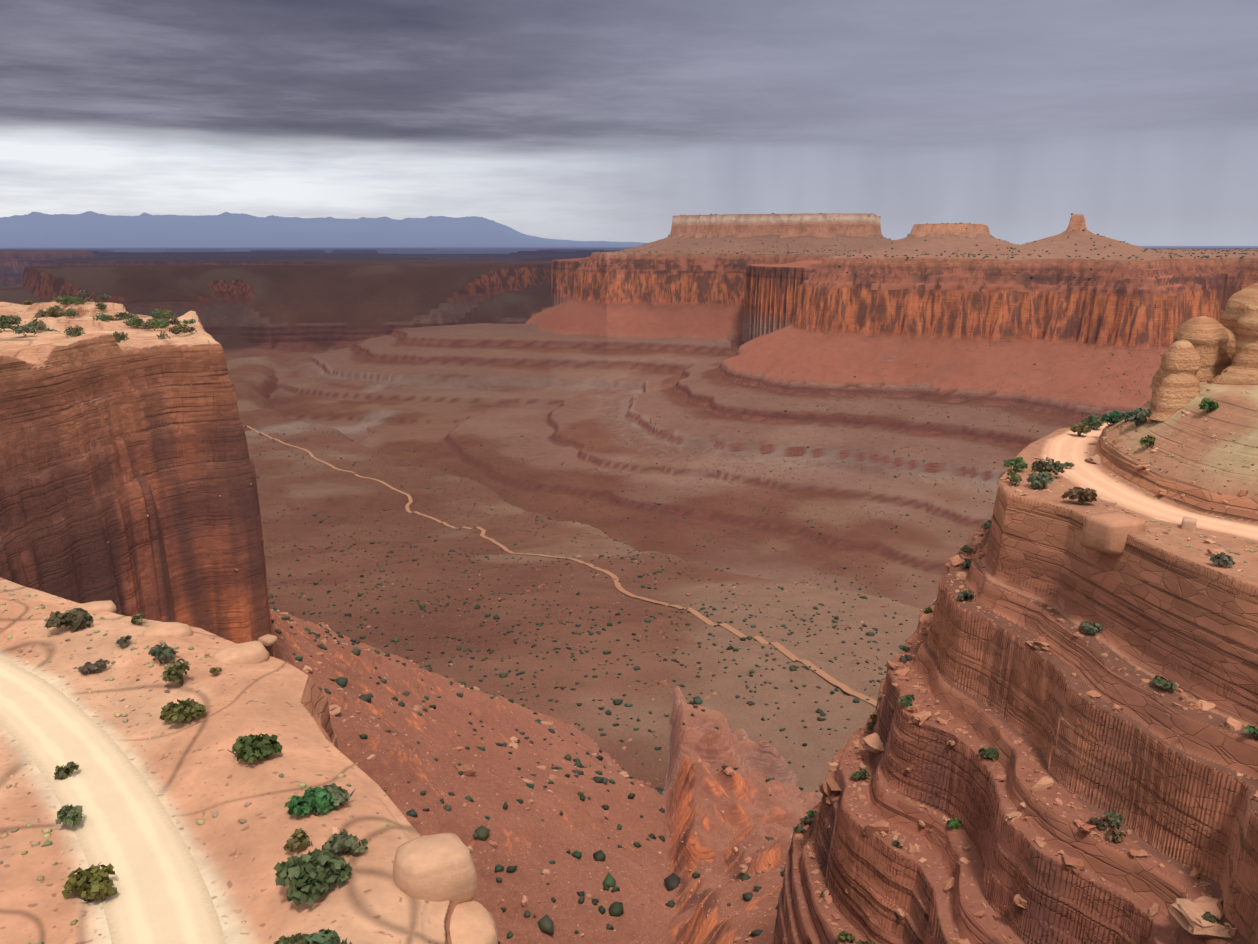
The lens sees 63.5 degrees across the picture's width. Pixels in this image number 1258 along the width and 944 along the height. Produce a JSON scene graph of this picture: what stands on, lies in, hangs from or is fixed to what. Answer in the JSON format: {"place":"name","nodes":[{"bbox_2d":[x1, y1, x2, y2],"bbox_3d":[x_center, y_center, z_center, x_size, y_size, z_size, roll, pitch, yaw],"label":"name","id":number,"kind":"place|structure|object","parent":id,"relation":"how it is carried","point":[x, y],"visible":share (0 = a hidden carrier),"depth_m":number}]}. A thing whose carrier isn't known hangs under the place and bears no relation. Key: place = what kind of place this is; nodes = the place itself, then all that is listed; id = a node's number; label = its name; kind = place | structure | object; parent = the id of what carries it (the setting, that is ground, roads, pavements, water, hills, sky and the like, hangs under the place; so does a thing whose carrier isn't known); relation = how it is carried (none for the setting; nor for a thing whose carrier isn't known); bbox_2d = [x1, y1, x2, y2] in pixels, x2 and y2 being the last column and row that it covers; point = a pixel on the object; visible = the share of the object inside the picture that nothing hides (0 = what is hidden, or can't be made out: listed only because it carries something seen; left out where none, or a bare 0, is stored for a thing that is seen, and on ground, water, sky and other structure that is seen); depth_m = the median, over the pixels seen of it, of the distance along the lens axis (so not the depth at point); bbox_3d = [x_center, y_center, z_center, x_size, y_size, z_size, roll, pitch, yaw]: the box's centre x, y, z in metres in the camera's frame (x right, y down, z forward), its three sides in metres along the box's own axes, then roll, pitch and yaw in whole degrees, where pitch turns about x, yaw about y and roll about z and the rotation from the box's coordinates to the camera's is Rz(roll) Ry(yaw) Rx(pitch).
{"place":"outdoors","nodes":[
{"label":"outdoors","id":0,"kind":"place"},
{"bbox_2d":[243,426,876,705],"bbox_3d":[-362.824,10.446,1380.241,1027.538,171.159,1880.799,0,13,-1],"label":"dirt track","id":1,"kind":"structure","parent":0,"point":[793,657],"depth_m":762.87},
{"bbox_2d":[0,211,1257,943],"bbox_3d":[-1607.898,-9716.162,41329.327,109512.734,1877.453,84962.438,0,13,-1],"label":"canyon terrain","id":2,"kind":"structure","parent":0,"point":[404,339],"depth_m":430.79},
{"bbox_2d":[0,658,226,943],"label":"dirt road","id":3,"kind":"structure","parent":2,"relation":"on","point":[126,828],"depth_m":46.28},
{"bbox_2d":[0,380,1257,943],"bbox_3d":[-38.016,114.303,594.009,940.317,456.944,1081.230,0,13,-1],"label":"talus boulders","id":4,"kind":"object","parent":2,"relation":"on","point":[1186,914],"visible":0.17,"depth_m":101.61},
{"bbox_2d":[0,400,1257,943],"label":"grass tufts","id":5,"kind":"object","parent":2,"relation":"on","point":[48,834],"visible":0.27,"depth_m":61.25},
{"bbox_2d":[0,290,1257,943],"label":"shrubs","id":6,"kind":"object","parent":2,"relation":"on","point":[324,870],"depth_m":59.48},
{"bbox_2d":[76,511,1196,943],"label":"boulders","id":7,"kind":"object","parent":2,"relation":"on","point":[440,867],"visible":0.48,"depth_m":41.12},
{"bbox_2d":[249,287,1162,943],"bbox_3d":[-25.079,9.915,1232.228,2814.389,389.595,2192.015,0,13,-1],"label":"desert shrubs","id":8,"kind":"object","parent":2,"relation":"on","point":[609,881],"depth_m":612.28},
{"bbox_2d":[585,213,1257,278],"bbox_3d":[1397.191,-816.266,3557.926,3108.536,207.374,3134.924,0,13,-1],"label":"distant shrubs","id":9,"kind":"object","parent":2,"relation":"on","point":[953,253],"visible":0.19,"depth_m":2662.66},
{"bbox_2d":[1046,423,1257,539],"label":"dirt road","id":10,"kind":"structure","parent":2,"relation":"on","point":[1069,446],"depth_m":100.90},
{"bbox_2d":[1148,283,1257,420],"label":"sandstone hoodoos","id":11,"kind":"object","parent":2,"relation":"on","point":[1199,349],"visible":0.98,"depth_m":108.43},
{"bbox_2d":[0,0,1257,245],"label":"sky","id":12,"kind":"structure","parent":0,"point":[575,120]}
]}

